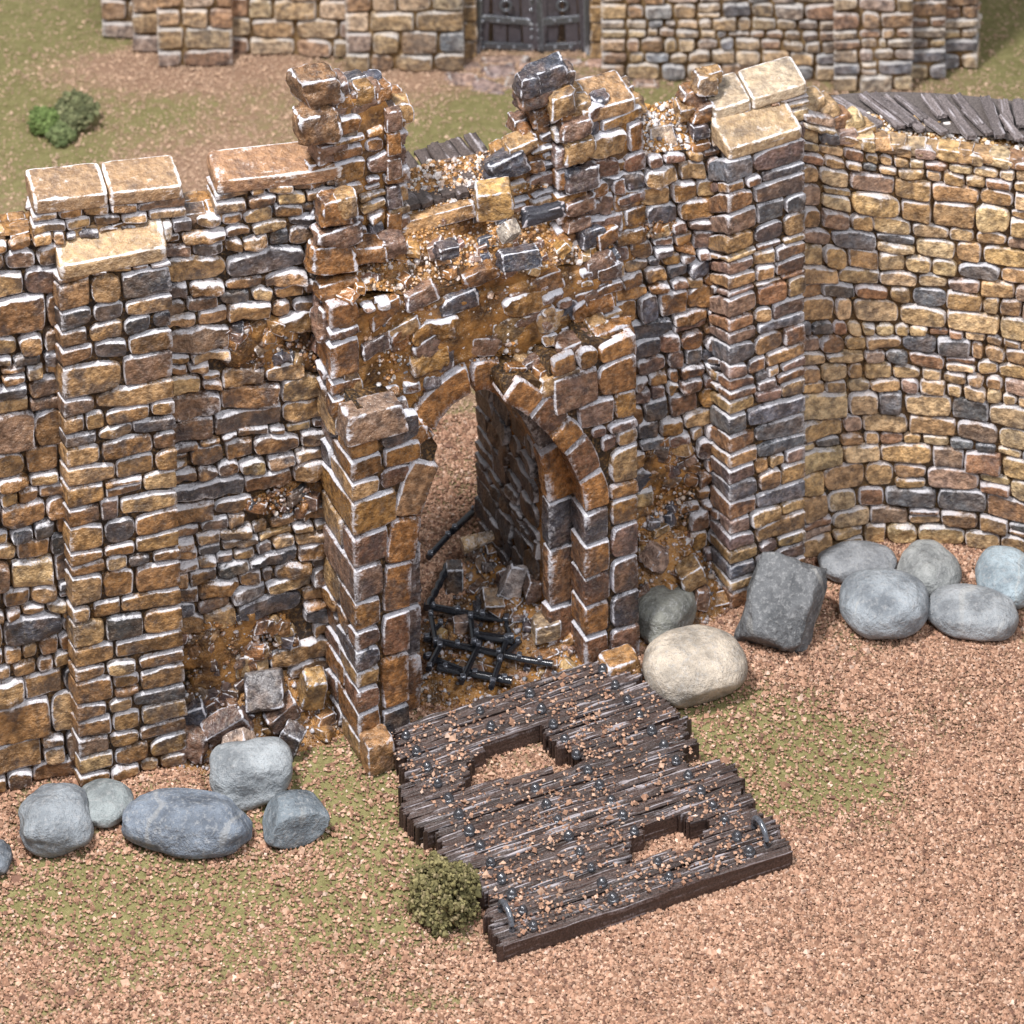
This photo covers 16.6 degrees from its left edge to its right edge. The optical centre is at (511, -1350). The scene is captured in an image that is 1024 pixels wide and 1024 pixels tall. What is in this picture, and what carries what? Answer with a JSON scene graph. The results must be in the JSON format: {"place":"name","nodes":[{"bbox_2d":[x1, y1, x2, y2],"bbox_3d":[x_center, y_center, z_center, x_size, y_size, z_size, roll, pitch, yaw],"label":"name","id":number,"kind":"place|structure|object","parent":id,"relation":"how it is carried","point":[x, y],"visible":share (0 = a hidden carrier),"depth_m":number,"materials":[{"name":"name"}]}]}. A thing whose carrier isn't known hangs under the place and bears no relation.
{"place":"outdoors","nodes":[
{"label":"outdoors","id":0,"kind":"place"},
{"bbox_2d":[0,0,1023,1023],"bbox_3d":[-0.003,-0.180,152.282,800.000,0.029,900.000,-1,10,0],"label":"ground","id":1,"kind":"structure","parent":0,"point":[996,12],"depth_m":34.34,"materials":[{"name":"brown gravel"}]},
{"bbox_2d":[0,839,12,875],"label":"boulder","id":2,"kind":"object","parent":1,"relation":"on","point":[6,857],"visible":1,"depth_m":32.96,"materials":[{"name":"stone"}]},
{"bbox_2d":[26,106,59,135],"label":"bush","id":3,"kind":"object","parent":1,"relation":"on","point":[43,119],"visible":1,"depth_m":44.50,"materials":[{"name":"plant"}]},
{"bbox_2d":[18,782,93,857],"bbox_3d":[-4.340,20.660,33.351,0.728,0.461,0.685,-1,10,0],"label":"boulder","id":4,"kind":"object","parent":1,"relation":"on","point":[55,820],"visible":1,"depth_m":33.15,"materials":[{"name":"stone"}]},
{"bbox_2d":[45,120,76,147],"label":"bush","id":5,"kind":"object","parent":1,"relation":"on","point":[60,133],"visible":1,"depth_m":44.31,"materials":[{"name":"plant"}]},
{"bbox_2d":[54,88,100,131],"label":"bush","id":6,"kind":"object","parent":1,"relation":"on","point":[77,111],"visible":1,"depth_m":44.56,"materials":[{"name":"plant"}]},
{"bbox_2d":[82,778,133,827],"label":"boulder","id":7,"kind":"object","parent":1,"relation":"on","point":[109,800],"visible":0.93,"depth_m":33.55,"materials":[{"name":"stone"}]},
{"bbox_2d":[0,141,345,792],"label":"stone wall","id":8,"kind":"structure","parent":1,"relation":"on","point":[162,552],"depth_m":33.78,"materials":[{"name":"stone"}]},
{"bbox_2d":[121,787,252,858],"bbox_3d":[-3.094,20.665,33.306,1.251,0.428,0.652,-1,10,0],"label":"boulder","id":9,"kind":"object","parent":1,"relation":"on","point":[187,823],"visible":1,"depth_m":33.13,"materials":[{"name":"stone"}]},
{"bbox_2d":[178,724,208,763],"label":"fallen stone","id":10,"kind":"object","parent":1,"relation":"on","point":[196,749],"visible":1,"depth_m":34.17,"materials":[{"name":"brown stone"}]},
{"bbox_2d":[221,727,256,743],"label":"fallen stone","id":11,"kind":"object","parent":1,"relation":"on","point":[241,734],"visible":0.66,"depth_m":34.18,"materials":[{"name":"beige stone"}]},
{"bbox_2d":[209,737,292,811],"bbox_3d":[-2.524,20.516,33.851,0.814,0.543,0.572,-1,10,0],"label":"boulder","id":12,"kind":"object","parent":1,"relation":"on","point":[250,774],"visible":0.98,"depth_m":33.67,"materials":[{"name":"stone"}]},
{"bbox_2d":[159,668,343,773],"bbox_3d":[-2.680,20.263,34.793,3.300,0.721,1.950,-1,10,0],"label":"rubble pile","id":13,"kind":"object","parent":1,"relation":"on","point":[321,726],"visible":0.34,"depth_m":34.51,"materials":[{"name":"stone"}]},
{"bbox_2d":[184,698,207,725],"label":"fallen stone","id":14,"kind":"object","parent":13,"relation":"on","point":[197,715],"visible":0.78,"depth_m":34.32,"materials":[{"name":"grey stone"}]},
{"bbox_2d":[200,706,253,749],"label":"fallen stone","id":15,"kind":"object","parent":13,"relation":"on","point":[216,726],"visible":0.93,"depth_m":34.25,"materials":[{"name":"brown stone"}]},
{"bbox_2d":[243,667,284,713],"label":"fallen stone","id":16,"kind":"object","parent":13,"relation":"on","point":[263,689],"visible":1,"depth_m":34.37,"materials":[{"name":"grey stone"}]},
{"bbox_2d":[262,690,300,735],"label":"fallen stone","id":17,"kind":"object","parent":13,"relation":"on","point":[275,721],"visible":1,"depth_m":34.39,"materials":[{"name":"stone"}]},
{"bbox_2d":[297,665,327,710],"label":"fallen stone","id":18,"kind":"object","parent":13,"relation":"on","point":[312,686],"visible":1,"depth_m":34.56,"materials":[{"name":"brown stone"}]},
{"bbox_2d":[279,719,306,760],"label":"fallen stone","id":19,"kind":"object","parent":1,"relation":"on","point":[292,734],"visible":0.73,"depth_m":34.21,"materials":[{"name":"grey stone"}]},
{"bbox_2d":[262,789,329,848],"bbox_3d":[-2.091,20.647,33.422,0.638,0.351,0.516,-4,10,-17],"label":"boulder","id":20,"kind":"object","parent":1,"relation":"on","point":[294,818],"visible":1,"depth_m":33.25,"materials":[{"name":"stone"}]},
{"bbox_2d":[359,724,394,776],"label":"fallen stone","id":21,"kind":"object","parent":1,"relation":"on","point":[377,750],"visible":1,"depth_m":34.07,"materials":[{"name":"brown stone"}]},
{"bbox_2d":[406,850,481,937],"bbox_3d":[-0.617,20.722,32.428,0.687,0.528,0.723,6,12,35],"label":"bush","id":22,"kind":"object","parent":1,"relation":"on","point":[445,893],"visible":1,"depth_m":32.28,"materials":[{"name":"plant"}]},
{"bbox_2d":[285,51,647,759],"bbox_3d":[-0.475,16.953,35.298,3.784,6.890,2.270,-6,11,-25],"label":"ruined gatehouse","id":23,"kind":"object","parent":1,"relation":"on","point":[415,337],"visible":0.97,"depth_m":34.63,"materials":[{"name":"stone"}]},
{"bbox_2d":[432,237,459,260],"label":"fallen stone","id":24,"kind":"object","parent":23,"relation":"on","point":[446,249],"visible":1,"depth_m":33.97,"materials":[{"name":"grey stone"}]},
{"bbox_2d":[474,176,514,221],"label":"fallen stone","id":25,"kind":"object","parent":23,"relation":"on","point":[494,199],"visible":1,"depth_m":34.24,"materials":[{"name":"brown stone"}]},
{"bbox_2d":[496,218,520,243],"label":"fallen stone","id":26,"kind":"object","parent":23,"relation":"on","point":[508,231],"visible":1,"depth_m":34.11,"materials":[{"name":"grey stone"}]},
{"bbox_2d":[495,243,542,272],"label":"fallen stone","id":27,"kind":"object","parent":23,"relation":"on","point":[521,257],"visible":1,"depth_m":33.88,"materials":[{"name":"grey stone"}]},
{"bbox_2d":[518,201,566,227],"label":"fallen stone","id":28,"kind":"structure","parent":23,"relation":"on","point":[537,215],"depth_m":34.39,"materials":[{"name":"grey stone"}]},
{"bbox_2d":[416,543,583,711],"bbox_3d":[-0.149,20.104,36.125,3.360,0.495,3.120,-1,10,0],"label":"rubble pile","id":29,"kind":"object","parent":1,"relation":"on","point":[485,566],"visible":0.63,"depth_m":35.52,"materials":[{"name":"stone"}]},
{"bbox_2d":[443,559,463,594],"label":"fallen stone","id":30,"kind":"object","parent":29,"relation":"on","point":[453,583],"visible":1,"depth_m":36.44,"materials":[{"name":"grey stone"}]},
{"bbox_2d":[452,614,468,634],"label":"fallen stone","id":31,"kind":"object","parent":29,"relation":"on","point":[460,624],"visible":1,"depth_m":35.75,"materials":[{"name":"stone"}]},
{"bbox_2d":[459,530,494,554],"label":"fallen stone","id":32,"kind":"object","parent":29,"relation":"on","point":[471,542],"visible":1,"depth_m":36.56,"materials":[{"name":"beige stone"}]},
{"bbox_2d":[422,505,553,690],"bbox_3d":[-0.545,20.117,36.066,1.267,0.205,2.477,-4,11,-20],"label":"fallen portcullis","id":33,"kind":"object","parent":29,"relation":"on","point":[474,646],"visible":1,"depth_m":35.50,"materials":[{"name":"black metal"}]},
{"bbox_2d":[480,587,504,613],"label":"fallen stone","id":34,"kind":"object","parent":29,"relation":"on","point":[490,599],"visible":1,"depth_m":35.90,"materials":[{"name":"brown stone"}]},
{"bbox_2d":[497,564,528,599],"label":"fallen stone","id":35,"kind":"object","parent":29,"relation":"on","point":[511,581],"visible":1,"depth_m":35.90,"materials":[{"name":"grey stone"}]},
{"bbox_2d":[522,572,541,604],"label":"fallen stone","id":36,"kind":"object","parent":29,"relation":"on","point":[531,586],"visible":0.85,"depth_m":35.77,"materials":[{"name":"brown stone"}]},
{"bbox_2d":[531,614,561,644],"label":"fallen stone","id":37,"kind":"object","parent":29,"relation":"on","point":[543,630],"visible":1,"depth_m":35.44,"materials":[{"name":"beige stone"}]},
{"bbox_2d":[0,0,1023,1023],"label":"gravel crumbs","id":38,"kind":"object","parent":1,"relation":"on","point":[888,912],"visible":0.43,"depth_m":32.56,"materials":[{"name":"beige gravel"}]},
{"bbox_2d":[101,0,981,92],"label":"stone wall","id":39,"kind":"structure","parent":1,"relation":"on","point":[871,45],"depth_m":45.64,"materials":[{"name":"stone"}]},
{"bbox_2d":[476,0,537,54],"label":"door leaf","id":40,"kind":"structure","parent":39,"relation":"in","point":[499,18],"depth_m":46.20,"materials":[{"name":"brown wood"}]},
{"bbox_2d":[533,0,590,54],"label":"door leaf","id":41,"kind":"structure","parent":39,"relation":"in","point":[547,18],"depth_m":46.15,"materials":[{"name":"brown wood"}]},
{"bbox_2d":[443,55,659,94],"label":"flagstone path","id":42,"kind":"structure","parent":1,"relation":"on","point":[474,80],"depth_m":45.70,"materials":[{"name":"beige stone"}]},
{"bbox_2d":[392,661,792,962],"bbox_3d":[0.597,20.538,33.569,3.230,0.387,2.936,-5,11,-22],"label":"drawbridge","id":43,"kind":"object","parent":1,"relation":"on","point":[421,820],"visible":1,"depth_m":33.35,"materials":[{"name":"brown wood"}]},
{"bbox_2d":[391,662,773,936],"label":"bridge crumbs","id":44,"kind":"object","parent":43,"relation":"on","point":[541,890],"visible":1,"depth_m":33.35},
{"bbox_2d":[597,644,642,676],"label":"fallen stone","id":45,"kind":"object","parent":1,"relation":"on","point":[621,658],"visible":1,"depth_m":35.17,"materials":[{"name":"brown stone"}]},
{"bbox_2d":[637,584,696,643],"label":"boulder","id":46,"kind":"object","parent":1,"relation":"on","point":[663,609],"visible":0.77,"depth_m":35.71,"materials":[{"name":"stone"}]},
{"bbox_2d":[635,518,729,645],"bbox_3d":[1.622,19.776,36.261,1.920,1.039,1.770,-1,10,0],"label":"rubble pile","id":47,"kind":"object","parent":1,"relation":"on","point":[672,541],"visible":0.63,"depth_m":36.10,"materials":[{"name":"stone"}]},
{"bbox_2d":[638,540,668,573],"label":"fallen stone","id":48,"kind":"object","parent":47,"relation":"on","point":[653,556],"visible":1,"depth_m":35.94,"materials":[{"name":"brown stone"}]},
{"bbox_2d":[674,553,707,591],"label":"fallen stone","id":49,"kind":"object","parent":47,"relation":"on","point":[690,572],"visible":1,"depth_m":35.98,"materials":[{"name":"brown stone"}]},
{"bbox_2d":[693,584,709,611],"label":"fallen stone","id":50,"kind":"object","parent":47,"relation":"on","point":[702,595],"visible":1,"depth_m":35.98,"materials":[{"name":"brown stone"}]},
{"bbox_2d":[642,625,747,707],"bbox_3d":[1.834,20.212,35.104,1.058,0.528,0.862,-1,10,0],"label":"boulder","id":51,"kind":"object","parent":1,"relation":"on","point":[688,666],"visible":1,"depth_m":34.88,"materials":[{"name":"stone"}]},
{"bbox_2d":[599,56,808,608],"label":"stone wall","id":52,"kind":"structure","parent":1,"relation":"on","point":[710,297],"depth_m":35.82,"materials":[{"name":"stone"}]},
{"bbox_2d":[733,552,826,654],"bbox_3d":[2.762,19.986,35.860,0.796,0.861,0.980,4,11,28],"label":"boulder","id":53,"kind":"object","parent":1,"relation":"on","point":[785,596],"visible":0.97,"depth_m":35.65,"materials":[{"name":"stone"}]},
{"bbox_2d":[817,540,896,582],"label":"boulder","id":54,"kind":"object","parent":1,"relation":"on","point":[840,562],"visible":0.69,"depth_m":36.56,"materials":[{"name":"stone"}]},
{"bbox_2d":[839,567,928,638],"bbox_3d":[3.822,20.053,35.952,0.928,0.532,0.817,-1,10,0],"label":"boulder","id":55,"kind":"object","parent":1,"relation":"on","point":[882,603],"visible":1,"depth_m":35.70,"materials":[{"name":"stone"}]},
{"bbox_2d":[800,86,1023,557],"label":"curved wall","id":56,"kind":"structure","parent":1,"relation":"on","point":[913,310],"depth_m":36.60,"materials":[{"name":"stone"}]},
{"bbox_2d":[897,539,961,596],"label":"boulder","id":57,"kind":"object","parent":1,"relation":"on","point":[932,565],"visible":0.86,"depth_m":36.34,"materials":[{"name":"stone"}]},
{"bbox_2d":[928,583,1018,640],"bbox_3d":[4.713,20.110,35.886,0.956,0.354,0.665,-1,10,0],"label":"boulder","id":58,"kind":"object","parent":1,"relation":"on","point":[970,612],"visible":1,"depth_m":35.72,"materials":[{"name":"stone"}]},
{"bbox_2d":[975,545,1023,608],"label":"boulder","id":59,"kind":"object","parent":1,"relation":"on","point":[999,568],"visible":0.88,"depth_m":36.16,"materials":[{"name":"stone"}]}
]}

